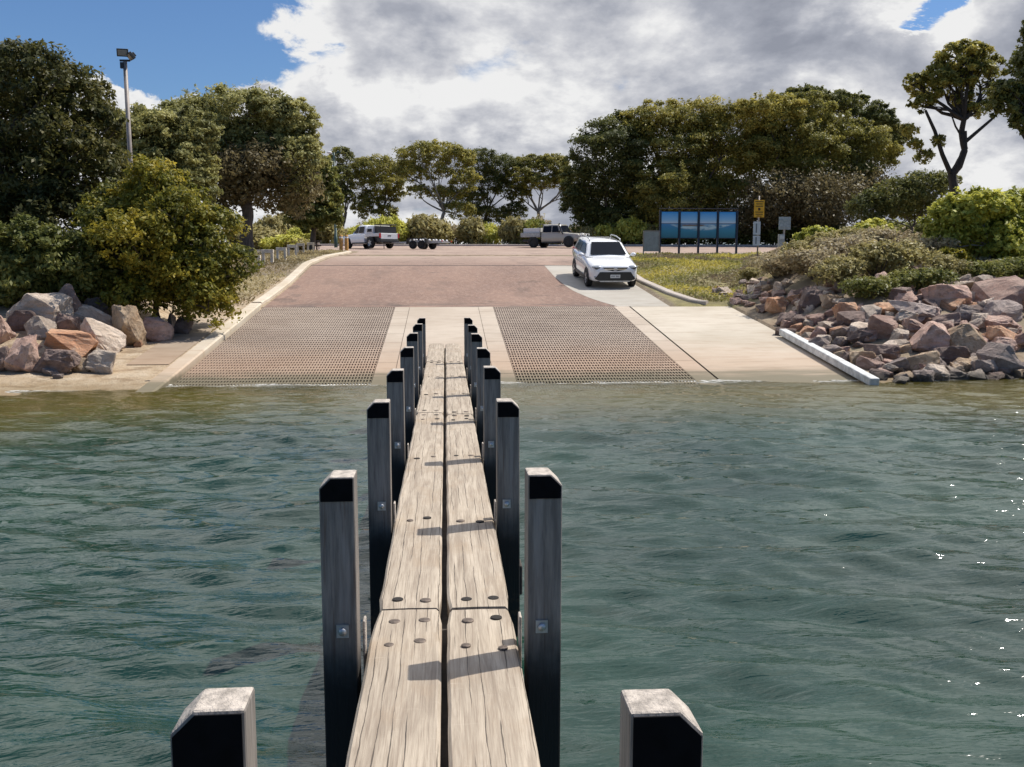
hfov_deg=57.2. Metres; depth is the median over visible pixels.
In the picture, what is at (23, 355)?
boulder
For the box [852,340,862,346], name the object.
stone
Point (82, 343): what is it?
boulder
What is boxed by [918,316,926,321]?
boulder
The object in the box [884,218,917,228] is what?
shrub
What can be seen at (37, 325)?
boulder
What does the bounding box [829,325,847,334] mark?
boulder
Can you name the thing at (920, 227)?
shrub
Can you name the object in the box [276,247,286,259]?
timber barrier
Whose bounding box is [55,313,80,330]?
boulder
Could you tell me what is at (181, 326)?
boulder
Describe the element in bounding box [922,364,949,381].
boulder
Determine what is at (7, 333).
boulder
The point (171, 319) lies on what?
boulder
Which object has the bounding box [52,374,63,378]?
stone
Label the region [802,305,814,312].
stone
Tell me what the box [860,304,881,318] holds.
boulder
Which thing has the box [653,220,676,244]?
shrub
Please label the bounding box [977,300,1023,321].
boulder
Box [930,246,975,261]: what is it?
rounded bush
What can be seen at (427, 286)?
road
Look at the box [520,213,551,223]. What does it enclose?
shrub
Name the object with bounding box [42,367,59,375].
stone
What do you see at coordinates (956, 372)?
stone
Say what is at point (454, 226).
shrub
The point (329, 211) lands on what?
rounded tree
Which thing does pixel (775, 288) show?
stone
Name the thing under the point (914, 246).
shrub
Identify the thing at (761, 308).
boulder
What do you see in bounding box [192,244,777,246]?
kerb
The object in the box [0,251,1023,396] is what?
ground
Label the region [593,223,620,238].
shrub
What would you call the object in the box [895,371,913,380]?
stone
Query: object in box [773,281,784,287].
stone
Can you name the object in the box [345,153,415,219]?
gum tree
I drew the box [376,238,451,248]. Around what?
trailer
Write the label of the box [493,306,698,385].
ramp panel
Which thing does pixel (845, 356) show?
stone
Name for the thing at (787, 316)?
boulder
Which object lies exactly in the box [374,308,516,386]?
joint bed
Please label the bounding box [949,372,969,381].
boulder
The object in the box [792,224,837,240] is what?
rounded bush
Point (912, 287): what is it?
boulder
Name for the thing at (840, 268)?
shrub
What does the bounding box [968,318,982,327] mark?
boulder
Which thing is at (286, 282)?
kerb
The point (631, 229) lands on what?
shrub
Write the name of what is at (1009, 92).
dark tree
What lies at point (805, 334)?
stone
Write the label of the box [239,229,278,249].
shrub
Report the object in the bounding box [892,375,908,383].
stone
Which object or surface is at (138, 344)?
stone
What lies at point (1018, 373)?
boulder
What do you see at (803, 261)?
shrub
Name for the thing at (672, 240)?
shrub
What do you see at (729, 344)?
ramp apron
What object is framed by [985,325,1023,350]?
boulder
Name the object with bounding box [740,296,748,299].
stone
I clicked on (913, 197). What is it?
dark shrub
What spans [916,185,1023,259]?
bright bush
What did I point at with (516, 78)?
sky
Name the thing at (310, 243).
timber barrier
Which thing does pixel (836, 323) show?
boulder
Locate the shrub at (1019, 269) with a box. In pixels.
[991,256,1023,277]
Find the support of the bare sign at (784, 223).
on the ground at (123, 376)
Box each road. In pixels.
[262,265,613,307]
[314,256,571,264]
[347,252,763,254]
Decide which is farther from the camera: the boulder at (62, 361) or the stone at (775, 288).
the stone at (775, 288)
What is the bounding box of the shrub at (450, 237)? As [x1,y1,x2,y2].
[433,217,456,243]
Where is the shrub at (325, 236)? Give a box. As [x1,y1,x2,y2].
[315,224,345,243]
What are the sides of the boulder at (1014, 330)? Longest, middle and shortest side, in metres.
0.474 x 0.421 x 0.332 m
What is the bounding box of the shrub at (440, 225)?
[405,213,453,243]
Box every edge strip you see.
[370,307,408,386]
[479,307,517,385]
[614,306,721,384]
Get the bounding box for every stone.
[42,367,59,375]
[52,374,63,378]
[133,340,142,346]
[712,288,720,294]
[729,297,741,304]
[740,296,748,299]
[744,301,755,306]
[751,294,760,298]
[760,291,770,296]
[761,284,772,291]
[771,286,783,292]
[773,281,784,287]
[780,320,792,327]
[781,278,794,287]
[787,289,795,296]
[789,323,803,331]
[801,332,811,337]
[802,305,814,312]
[802,319,813,326]
[824,308,833,316]
[826,317,835,321]
[827,287,841,292]
[833,350,844,357]
[841,351,851,361]
[842,346,850,351]
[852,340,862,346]
[869,368,889,380]
[878,368,893,377]
[885,311,894,316]
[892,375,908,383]
[893,373,909,382]
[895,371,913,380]
[898,324,915,337]
[912,373,926,382]
[915,295,922,300]
[920,317,931,324]
[949,370,963,380]
[970,356,977,360]
[1004,374,1013,379]
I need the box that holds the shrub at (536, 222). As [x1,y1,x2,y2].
[515,217,549,243]
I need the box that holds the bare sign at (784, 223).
[778,217,790,246]
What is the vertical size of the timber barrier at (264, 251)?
0.698 m
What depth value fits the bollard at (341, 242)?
57.45 m
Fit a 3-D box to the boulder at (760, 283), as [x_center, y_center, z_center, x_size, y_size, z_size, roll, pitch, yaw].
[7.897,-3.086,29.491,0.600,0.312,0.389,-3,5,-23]
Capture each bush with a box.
[0,212,123,307]
[64,153,265,331]
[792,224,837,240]
[851,217,897,232]
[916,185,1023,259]
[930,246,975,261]
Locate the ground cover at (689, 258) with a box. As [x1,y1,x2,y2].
[629,251,765,301]
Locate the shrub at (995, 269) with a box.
[956,260,1017,277]
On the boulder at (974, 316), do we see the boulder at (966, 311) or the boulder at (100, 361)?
the boulder at (966, 311)
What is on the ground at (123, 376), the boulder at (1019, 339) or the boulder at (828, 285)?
the boulder at (828, 285)
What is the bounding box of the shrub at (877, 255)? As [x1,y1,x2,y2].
[845,238,921,276]
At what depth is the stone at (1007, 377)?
19.79 m
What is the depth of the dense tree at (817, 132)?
88.02 m
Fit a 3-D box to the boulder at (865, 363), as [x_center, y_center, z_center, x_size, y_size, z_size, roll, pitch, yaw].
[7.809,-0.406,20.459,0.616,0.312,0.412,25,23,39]
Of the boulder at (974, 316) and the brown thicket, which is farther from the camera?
the brown thicket
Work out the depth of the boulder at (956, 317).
22.46 m
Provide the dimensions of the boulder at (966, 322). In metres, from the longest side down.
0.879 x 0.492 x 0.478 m
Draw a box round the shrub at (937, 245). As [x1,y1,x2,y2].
[904,233,960,252]
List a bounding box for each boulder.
[0,315,16,343]
[0,346,8,371]
[4,334,39,372]
[6,292,73,321]
[6,310,36,331]
[24,316,56,339]
[33,349,81,374]
[44,329,98,356]
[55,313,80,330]
[59,284,81,311]
[71,358,89,372]
[73,304,111,325]
[80,317,126,352]
[84,297,108,314]
[86,348,115,373]
[112,304,146,345]
[143,317,173,341]
[167,313,175,326]
[174,317,193,333]
[717,287,731,292]
[745,281,758,286]
[747,285,755,293]
[755,280,770,288]
[755,304,765,312]
[759,297,766,302]
[765,296,786,313]
[772,289,786,296]
[775,312,797,324]
[775,327,795,335]
[785,294,800,301]
[790,314,808,324]
[793,286,809,294]
[797,305,803,313]
[797,326,815,333]
[798,285,823,308]
[805,313,825,324]
[808,326,826,337]
[808,337,829,346]
[816,335,831,343]
[817,286,831,291]
[818,321,833,328]
[819,295,838,307]
[822,290,834,294]
[823,344,842,352]
[825,280,842,286]
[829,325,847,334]
[830,327,849,337]
[831,320,844,326]
[832,297,855,303]
[832,302,857,317]
[832,337,850,346]
[836,311,866,325]
[846,330,872,342]
[849,321,867,330]
[849,351,875,365]
[855,356,884,369]
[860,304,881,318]
[862,344,900,359]
[863,330,878,341]
[867,314,900,338]
[874,271,888,279]
[874,302,898,314]
[881,357,910,372]
[882,358,891,362]
[882,364,898,371]
[884,340,896,344]
[887,300,941,316]
[888,287,913,299]
[889,328,908,340]
[894,291,917,301]
[894,309,918,323]
[895,339,910,345]
[900,344,912,352]
[901,283,915,291]
[901,318,922,331]
[907,351,939,371]
[909,321,949,351]
[912,370,934,382]
[917,264,932,268]
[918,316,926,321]
[920,284,972,306]
[922,299,937,306]
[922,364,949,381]
[931,312,960,326]
[933,346,969,363]
[935,308,940,315]
[939,358,946,365]
[940,298,965,310]
[940,321,953,329]
[945,366,964,372]
[947,323,986,354]
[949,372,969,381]
[950,274,971,283]
[950,362,966,372]
[952,357,971,371]
[953,304,980,321]
[954,281,973,288]
[959,320,979,333]
[966,369,985,380]
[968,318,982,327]
[970,304,983,312]
[970,313,988,328]
[971,275,1023,303]
[972,359,997,373]
[974,275,992,281]
[976,342,1023,371]
[977,297,994,305]
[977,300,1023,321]
[985,315,1012,325]
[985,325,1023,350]
[986,372,1005,379]
[990,337,1016,350]
[998,368,1010,374]
[1000,323,1018,328]
[1006,327,1017,332]
[1011,320,1021,333]
[1012,369,1023,378]
[1014,333,1023,345]
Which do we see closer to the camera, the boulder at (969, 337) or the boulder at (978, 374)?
the boulder at (978, 374)
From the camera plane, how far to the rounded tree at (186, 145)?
41.68 m
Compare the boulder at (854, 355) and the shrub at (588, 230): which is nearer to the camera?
the boulder at (854, 355)
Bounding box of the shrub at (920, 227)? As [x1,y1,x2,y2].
[893,221,938,237]
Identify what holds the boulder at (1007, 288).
on the ground at (123, 376)
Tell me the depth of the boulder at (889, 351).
20.85 m
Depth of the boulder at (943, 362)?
20.43 m
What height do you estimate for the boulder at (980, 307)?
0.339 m
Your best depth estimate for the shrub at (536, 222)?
87.44 m
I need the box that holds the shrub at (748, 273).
[733,267,760,280]
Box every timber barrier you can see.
[247,255,260,269]
[261,249,273,263]
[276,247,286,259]
[287,245,296,254]
[297,243,304,253]
[307,242,313,250]
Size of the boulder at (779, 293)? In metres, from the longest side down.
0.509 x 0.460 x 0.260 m
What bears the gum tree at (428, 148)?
on the ground at (123, 376)
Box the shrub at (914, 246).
[890,238,942,265]
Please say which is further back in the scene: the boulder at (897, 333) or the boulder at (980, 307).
the boulder at (980, 307)
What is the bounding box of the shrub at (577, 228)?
[569,220,599,232]
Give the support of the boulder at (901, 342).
on the ground at (123, 376)
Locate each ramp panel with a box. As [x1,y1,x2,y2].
[169,307,394,388]
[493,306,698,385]
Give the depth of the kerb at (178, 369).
21.43 m
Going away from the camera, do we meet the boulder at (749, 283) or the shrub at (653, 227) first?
the boulder at (749, 283)
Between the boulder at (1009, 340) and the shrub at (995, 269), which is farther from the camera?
the shrub at (995, 269)
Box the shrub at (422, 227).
[402,214,437,243]
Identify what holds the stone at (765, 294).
on the ground at (123, 376)
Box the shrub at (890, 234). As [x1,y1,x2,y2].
[851,224,922,242]
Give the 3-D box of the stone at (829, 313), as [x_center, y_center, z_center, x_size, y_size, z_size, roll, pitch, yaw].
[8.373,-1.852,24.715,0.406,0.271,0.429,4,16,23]
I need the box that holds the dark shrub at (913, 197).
[843,168,962,233]
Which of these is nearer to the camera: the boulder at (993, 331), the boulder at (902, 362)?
the boulder at (902, 362)
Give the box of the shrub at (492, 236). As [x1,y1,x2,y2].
[475,226,499,243]
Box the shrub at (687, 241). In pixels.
[673,238,707,244]
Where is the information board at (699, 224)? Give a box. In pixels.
[659,208,738,253]
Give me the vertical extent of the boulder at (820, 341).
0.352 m
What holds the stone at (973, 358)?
on the ground at (123, 376)
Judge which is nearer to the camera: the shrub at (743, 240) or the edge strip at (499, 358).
the edge strip at (499, 358)
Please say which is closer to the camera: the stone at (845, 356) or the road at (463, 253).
the stone at (845, 356)
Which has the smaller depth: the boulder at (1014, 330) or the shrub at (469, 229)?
the boulder at (1014, 330)
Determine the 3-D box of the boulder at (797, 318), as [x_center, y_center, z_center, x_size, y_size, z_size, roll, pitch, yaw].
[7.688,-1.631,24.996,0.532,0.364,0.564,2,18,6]
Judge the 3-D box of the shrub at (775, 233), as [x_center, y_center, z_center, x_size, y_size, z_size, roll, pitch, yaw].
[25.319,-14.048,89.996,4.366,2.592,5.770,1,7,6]
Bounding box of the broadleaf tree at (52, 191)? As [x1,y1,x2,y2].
[0,35,133,247]
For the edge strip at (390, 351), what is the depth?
22.53 m
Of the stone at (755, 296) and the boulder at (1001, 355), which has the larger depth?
the stone at (755, 296)
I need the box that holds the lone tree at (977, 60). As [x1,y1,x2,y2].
[896,38,1008,195]
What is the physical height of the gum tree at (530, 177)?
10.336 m
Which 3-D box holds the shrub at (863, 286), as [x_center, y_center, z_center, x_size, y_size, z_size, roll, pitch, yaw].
[9.388,-2.489,24.685,1.669,0.717,1.263,3,8,20]
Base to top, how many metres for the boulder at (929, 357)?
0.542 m
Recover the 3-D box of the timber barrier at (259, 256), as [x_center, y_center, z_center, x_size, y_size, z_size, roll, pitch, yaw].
[-10.051,-4.646,36.587,0.519,0.698,0.134,0,7,1]
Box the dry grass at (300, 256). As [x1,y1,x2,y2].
[228,249,345,305]
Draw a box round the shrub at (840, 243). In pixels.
[810,231,881,257]
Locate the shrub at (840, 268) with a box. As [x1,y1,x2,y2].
[805,254,871,286]
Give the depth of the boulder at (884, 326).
22.26 m
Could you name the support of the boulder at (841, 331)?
on the ground at (123, 376)
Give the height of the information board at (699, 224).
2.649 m
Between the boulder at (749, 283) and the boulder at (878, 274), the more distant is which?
the boulder at (749, 283)
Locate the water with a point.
(788, 574)
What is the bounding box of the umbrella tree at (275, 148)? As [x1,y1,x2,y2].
[157,78,328,250]
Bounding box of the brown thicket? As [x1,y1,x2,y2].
[714,157,897,241]
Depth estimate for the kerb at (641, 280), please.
31.45 m
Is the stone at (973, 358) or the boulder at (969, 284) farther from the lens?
the boulder at (969, 284)
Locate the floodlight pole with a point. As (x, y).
(130, 55)
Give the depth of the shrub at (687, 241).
90.03 m
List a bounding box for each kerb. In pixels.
[136,303,261,393]
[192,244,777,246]
[252,250,351,304]
[630,253,740,304]
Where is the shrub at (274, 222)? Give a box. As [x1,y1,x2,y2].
[254,214,287,234]
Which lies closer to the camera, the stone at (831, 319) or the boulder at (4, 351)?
the boulder at (4, 351)
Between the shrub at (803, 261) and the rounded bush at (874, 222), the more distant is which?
the rounded bush at (874, 222)
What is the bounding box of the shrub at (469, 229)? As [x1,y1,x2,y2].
[454,216,487,243]
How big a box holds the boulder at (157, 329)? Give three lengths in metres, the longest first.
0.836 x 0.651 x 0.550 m
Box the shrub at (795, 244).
[779,238,814,254]
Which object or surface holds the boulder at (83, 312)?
on the ground at (123, 376)
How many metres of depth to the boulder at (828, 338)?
22.84 m
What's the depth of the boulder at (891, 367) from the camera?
19.74 m
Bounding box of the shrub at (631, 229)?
[612,215,651,243]
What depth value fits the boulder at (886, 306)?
23.42 m
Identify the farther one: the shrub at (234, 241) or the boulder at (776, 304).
the shrub at (234, 241)
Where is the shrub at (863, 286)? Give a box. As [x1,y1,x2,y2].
[837,275,902,299]
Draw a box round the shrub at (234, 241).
[231,223,253,243]
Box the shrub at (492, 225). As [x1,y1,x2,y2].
[484,221,501,243]
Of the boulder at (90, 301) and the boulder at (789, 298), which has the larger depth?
the boulder at (789, 298)
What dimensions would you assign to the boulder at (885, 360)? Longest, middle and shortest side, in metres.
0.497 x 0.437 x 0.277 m
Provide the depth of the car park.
73.34 m
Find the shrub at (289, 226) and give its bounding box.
[272,213,295,234]
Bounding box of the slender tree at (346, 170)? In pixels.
[329,145,356,228]
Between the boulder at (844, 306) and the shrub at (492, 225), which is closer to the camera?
the boulder at (844, 306)
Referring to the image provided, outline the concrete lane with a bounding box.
[544,265,668,305]
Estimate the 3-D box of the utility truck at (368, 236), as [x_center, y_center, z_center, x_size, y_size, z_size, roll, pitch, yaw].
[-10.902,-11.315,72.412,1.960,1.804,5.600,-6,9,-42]
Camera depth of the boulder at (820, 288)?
25.88 m
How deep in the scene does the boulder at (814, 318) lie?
24.51 m
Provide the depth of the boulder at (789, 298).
26.70 m
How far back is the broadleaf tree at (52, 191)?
24.64 m
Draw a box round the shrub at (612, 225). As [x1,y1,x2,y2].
[591,218,634,243]
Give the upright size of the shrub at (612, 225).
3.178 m
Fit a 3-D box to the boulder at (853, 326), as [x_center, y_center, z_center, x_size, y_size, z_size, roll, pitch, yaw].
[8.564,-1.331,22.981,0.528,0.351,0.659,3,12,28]
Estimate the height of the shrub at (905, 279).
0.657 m
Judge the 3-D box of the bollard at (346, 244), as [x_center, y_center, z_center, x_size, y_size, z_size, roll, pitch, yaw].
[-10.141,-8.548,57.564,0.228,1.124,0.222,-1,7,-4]
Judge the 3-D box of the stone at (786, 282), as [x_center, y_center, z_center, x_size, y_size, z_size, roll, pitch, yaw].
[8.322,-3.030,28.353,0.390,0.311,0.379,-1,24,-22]
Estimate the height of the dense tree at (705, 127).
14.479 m
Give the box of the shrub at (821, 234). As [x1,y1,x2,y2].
[801,229,845,246]
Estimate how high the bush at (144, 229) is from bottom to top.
4.786 m
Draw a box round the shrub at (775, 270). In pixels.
[748,250,792,278]
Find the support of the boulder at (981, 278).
on the ground at (123, 376)
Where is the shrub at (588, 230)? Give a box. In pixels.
[576,225,596,235]
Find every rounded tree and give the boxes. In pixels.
[99,99,224,204]
[275,155,345,249]
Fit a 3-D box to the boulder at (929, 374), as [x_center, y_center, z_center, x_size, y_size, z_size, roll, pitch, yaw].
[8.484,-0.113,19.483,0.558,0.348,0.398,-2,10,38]
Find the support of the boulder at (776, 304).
on the ground at (123, 376)
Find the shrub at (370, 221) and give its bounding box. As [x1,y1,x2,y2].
[363,215,382,224]
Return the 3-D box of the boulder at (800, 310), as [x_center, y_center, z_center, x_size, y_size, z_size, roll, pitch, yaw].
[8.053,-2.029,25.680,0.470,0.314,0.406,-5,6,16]
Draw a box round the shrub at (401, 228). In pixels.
[374,213,409,241]
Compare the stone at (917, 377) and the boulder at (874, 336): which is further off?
the boulder at (874, 336)
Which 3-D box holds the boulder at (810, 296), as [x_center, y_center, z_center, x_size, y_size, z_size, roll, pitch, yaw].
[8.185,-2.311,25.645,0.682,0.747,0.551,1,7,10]
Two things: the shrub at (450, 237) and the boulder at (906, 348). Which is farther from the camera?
the shrub at (450, 237)
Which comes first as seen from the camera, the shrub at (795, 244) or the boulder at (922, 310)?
the boulder at (922, 310)
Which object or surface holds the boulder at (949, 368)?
on the boulder at (978, 374)
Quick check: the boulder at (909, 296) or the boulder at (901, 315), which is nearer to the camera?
the boulder at (901, 315)
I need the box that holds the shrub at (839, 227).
[832,224,850,229]
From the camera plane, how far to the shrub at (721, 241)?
90.95 m
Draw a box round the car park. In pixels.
[77,246,777,251]
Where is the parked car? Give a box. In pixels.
[572,234,637,285]
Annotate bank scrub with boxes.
[740,239,999,289]
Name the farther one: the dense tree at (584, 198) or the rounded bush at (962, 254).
the dense tree at (584, 198)
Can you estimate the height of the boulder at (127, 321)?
1.126 m
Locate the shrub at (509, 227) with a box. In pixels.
[497,216,527,243]
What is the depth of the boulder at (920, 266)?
26.21 m
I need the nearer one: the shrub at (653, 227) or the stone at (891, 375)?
the stone at (891, 375)
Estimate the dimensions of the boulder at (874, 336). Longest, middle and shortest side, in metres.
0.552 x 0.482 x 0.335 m
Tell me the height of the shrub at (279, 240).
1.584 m
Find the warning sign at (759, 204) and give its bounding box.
[753,196,764,267]
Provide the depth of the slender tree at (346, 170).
98.79 m
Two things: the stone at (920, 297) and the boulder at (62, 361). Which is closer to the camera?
the boulder at (62, 361)
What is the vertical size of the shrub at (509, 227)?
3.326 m
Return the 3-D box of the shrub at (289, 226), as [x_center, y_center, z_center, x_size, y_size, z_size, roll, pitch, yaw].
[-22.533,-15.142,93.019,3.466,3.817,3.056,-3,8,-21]
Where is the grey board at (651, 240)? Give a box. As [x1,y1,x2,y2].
[643,230,659,253]
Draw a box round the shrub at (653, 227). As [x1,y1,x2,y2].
[631,222,657,243]
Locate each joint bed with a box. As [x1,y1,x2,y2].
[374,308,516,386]
[620,307,723,384]
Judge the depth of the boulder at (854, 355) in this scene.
20.63 m
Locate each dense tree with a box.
[558,106,693,225]
[618,94,764,243]
[723,89,905,241]
[779,82,910,207]
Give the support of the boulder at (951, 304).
on the ground at (123, 376)
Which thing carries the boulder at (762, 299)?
on the ground at (123, 376)
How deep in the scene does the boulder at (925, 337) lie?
21.12 m
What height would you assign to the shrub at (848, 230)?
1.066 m
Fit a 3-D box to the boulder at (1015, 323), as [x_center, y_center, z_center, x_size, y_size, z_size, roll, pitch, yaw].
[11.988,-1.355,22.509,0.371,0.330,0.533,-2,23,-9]
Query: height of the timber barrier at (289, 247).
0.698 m
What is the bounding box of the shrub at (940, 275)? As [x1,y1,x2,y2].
[890,266,960,288]
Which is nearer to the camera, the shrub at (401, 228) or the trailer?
the trailer
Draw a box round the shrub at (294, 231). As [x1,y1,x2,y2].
[286,225,310,239]
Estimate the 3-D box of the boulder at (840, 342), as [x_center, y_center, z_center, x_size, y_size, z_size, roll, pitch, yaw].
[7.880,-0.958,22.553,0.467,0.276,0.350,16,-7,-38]
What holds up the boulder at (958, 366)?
on the ground at (123, 376)
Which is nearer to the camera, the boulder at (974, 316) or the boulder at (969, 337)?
the boulder at (969, 337)
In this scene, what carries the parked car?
on the concrete lane
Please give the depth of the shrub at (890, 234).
30.83 m
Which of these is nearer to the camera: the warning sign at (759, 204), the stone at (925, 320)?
the stone at (925, 320)
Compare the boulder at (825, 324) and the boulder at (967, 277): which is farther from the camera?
the boulder at (967, 277)
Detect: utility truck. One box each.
[343,224,398,248]
[521,223,588,247]
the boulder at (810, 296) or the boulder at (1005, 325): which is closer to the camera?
the boulder at (1005, 325)
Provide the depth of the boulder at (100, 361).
19.38 m
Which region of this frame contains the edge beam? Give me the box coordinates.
[779,329,879,384]
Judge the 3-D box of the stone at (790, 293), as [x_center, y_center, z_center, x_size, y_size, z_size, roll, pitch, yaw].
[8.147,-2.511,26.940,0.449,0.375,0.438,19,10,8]
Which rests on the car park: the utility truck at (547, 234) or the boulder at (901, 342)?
the utility truck at (547, 234)
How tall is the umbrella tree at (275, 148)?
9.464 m
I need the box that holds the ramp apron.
[630,306,863,384]
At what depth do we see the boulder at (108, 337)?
21.22 m
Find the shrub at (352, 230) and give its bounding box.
[347,223,371,234]
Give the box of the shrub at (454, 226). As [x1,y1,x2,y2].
[448,221,462,243]
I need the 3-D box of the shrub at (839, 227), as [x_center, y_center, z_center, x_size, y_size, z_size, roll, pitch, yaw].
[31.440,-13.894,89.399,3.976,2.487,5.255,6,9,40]
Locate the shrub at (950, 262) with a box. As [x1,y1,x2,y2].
[922,252,974,277]
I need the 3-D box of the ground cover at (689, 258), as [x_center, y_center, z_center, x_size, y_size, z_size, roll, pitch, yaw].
[9.206,-4.796,39.808,9.349,1.956,20.399,-1,7,-4]
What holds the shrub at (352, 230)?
on the ground at (123, 376)
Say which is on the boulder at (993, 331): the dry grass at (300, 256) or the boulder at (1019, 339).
the boulder at (1019, 339)
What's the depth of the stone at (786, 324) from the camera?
24.96 m
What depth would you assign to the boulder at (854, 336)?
22.30 m
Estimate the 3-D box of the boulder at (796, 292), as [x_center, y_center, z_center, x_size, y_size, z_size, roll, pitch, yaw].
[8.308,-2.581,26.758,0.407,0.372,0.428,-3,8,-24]
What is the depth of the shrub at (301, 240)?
61.28 m
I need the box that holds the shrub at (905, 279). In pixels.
[879,272,934,289]
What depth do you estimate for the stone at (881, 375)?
19.42 m
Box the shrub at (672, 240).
[655,226,682,244]
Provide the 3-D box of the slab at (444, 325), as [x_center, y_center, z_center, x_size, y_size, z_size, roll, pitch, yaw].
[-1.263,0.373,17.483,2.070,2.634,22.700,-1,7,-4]
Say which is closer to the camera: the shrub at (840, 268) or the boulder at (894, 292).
the boulder at (894, 292)
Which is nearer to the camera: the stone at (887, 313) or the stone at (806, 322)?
the stone at (887, 313)
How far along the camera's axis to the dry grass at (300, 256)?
37.46 m
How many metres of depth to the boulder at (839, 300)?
24.77 m
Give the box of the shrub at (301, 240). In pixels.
[280,237,309,249]
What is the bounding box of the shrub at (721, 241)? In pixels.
[700,239,739,244]
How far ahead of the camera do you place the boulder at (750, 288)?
29.84 m
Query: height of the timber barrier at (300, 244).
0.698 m
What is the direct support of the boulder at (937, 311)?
on the ground at (123, 376)
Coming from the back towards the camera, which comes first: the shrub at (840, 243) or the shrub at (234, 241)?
the shrub at (234, 241)
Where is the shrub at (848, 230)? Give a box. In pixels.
[830,226,864,237]
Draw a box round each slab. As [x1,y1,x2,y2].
[126,318,228,364]
[396,307,490,368]
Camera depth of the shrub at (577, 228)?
92.20 m
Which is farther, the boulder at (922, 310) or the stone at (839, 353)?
the boulder at (922, 310)
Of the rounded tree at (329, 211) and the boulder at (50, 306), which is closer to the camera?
the boulder at (50, 306)
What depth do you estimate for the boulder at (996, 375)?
19.81 m
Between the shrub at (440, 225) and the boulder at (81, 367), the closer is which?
the boulder at (81, 367)
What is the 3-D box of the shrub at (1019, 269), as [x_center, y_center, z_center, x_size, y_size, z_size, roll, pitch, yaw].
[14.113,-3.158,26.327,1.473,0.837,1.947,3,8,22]
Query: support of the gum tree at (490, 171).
on the ground at (123, 376)
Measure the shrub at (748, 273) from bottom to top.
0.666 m
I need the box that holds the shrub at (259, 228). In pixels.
[235,224,281,240]
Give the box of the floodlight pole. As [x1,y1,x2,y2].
[116,48,135,167]
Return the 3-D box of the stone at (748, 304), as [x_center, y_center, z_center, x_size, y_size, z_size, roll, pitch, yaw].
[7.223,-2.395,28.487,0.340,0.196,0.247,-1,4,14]
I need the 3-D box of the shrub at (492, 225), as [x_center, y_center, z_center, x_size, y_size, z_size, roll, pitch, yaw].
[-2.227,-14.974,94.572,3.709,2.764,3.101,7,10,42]
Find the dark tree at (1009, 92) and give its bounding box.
[978,20,1023,138]
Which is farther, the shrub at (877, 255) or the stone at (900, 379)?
the shrub at (877, 255)
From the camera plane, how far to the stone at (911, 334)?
22.13 m
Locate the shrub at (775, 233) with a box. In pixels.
[760,224,800,244]
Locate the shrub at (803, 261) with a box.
[770,244,846,279]
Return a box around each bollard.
[339,235,342,250]
[345,235,348,250]
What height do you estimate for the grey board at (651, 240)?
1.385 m
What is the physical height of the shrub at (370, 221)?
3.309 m
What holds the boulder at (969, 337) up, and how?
on the ground at (123, 376)
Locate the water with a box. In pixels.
[0,378,1023,766]
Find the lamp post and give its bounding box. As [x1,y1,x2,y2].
[327,151,340,247]
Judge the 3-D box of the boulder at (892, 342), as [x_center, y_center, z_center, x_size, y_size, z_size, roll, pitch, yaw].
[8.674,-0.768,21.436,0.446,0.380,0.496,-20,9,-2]
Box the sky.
[0,0,1023,244]
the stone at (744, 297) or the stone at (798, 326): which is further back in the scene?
the stone at (744, 297)
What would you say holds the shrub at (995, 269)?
on the ground at (123, 376)
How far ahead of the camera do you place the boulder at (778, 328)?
24.45 m
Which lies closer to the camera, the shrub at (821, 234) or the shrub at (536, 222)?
the shrub at (821, 234)
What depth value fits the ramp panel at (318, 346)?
22.05 m
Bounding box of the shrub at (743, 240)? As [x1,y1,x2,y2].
[724,227,769,244]
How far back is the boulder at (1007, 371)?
20.00 m
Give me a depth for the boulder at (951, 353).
20.61 m
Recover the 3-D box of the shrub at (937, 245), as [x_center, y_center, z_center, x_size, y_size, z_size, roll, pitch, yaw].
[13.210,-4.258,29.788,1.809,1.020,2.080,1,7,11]
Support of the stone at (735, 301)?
on the ground at (123, 376)
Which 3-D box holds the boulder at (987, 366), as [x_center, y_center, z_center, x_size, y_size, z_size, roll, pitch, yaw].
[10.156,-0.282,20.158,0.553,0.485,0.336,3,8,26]
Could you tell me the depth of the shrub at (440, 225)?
88.55 m
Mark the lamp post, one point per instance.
(335, 229)
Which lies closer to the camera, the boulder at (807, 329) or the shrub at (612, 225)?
the boulder at (807, 329)
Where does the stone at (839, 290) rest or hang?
on the ground at (123, 376)
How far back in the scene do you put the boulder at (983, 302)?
23.41 m
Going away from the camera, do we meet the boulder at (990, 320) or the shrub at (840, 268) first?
the boulder at (990, 320)
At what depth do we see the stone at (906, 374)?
19.27 m
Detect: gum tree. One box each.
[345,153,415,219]
[390,138,483,219]
[446,146,528,243]
[503,153,574,218]
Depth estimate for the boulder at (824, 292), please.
25.44 m
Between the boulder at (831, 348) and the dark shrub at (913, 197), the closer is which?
the boulder at (831, 348)
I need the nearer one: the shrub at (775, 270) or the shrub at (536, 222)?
the shrub at (775, 270)
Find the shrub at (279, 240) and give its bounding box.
[257,233,305,249]
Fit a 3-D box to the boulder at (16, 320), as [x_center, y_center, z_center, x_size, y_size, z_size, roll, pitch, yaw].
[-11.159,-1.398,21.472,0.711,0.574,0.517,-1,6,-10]
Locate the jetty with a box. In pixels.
[170,317,702,766]
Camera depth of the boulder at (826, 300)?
24.96 m
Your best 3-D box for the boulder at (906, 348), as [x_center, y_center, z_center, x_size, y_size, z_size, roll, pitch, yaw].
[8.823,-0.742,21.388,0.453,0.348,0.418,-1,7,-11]
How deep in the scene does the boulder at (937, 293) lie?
23.74 m
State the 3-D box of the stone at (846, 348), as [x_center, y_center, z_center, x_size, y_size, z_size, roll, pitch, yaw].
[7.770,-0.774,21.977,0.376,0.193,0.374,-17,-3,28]

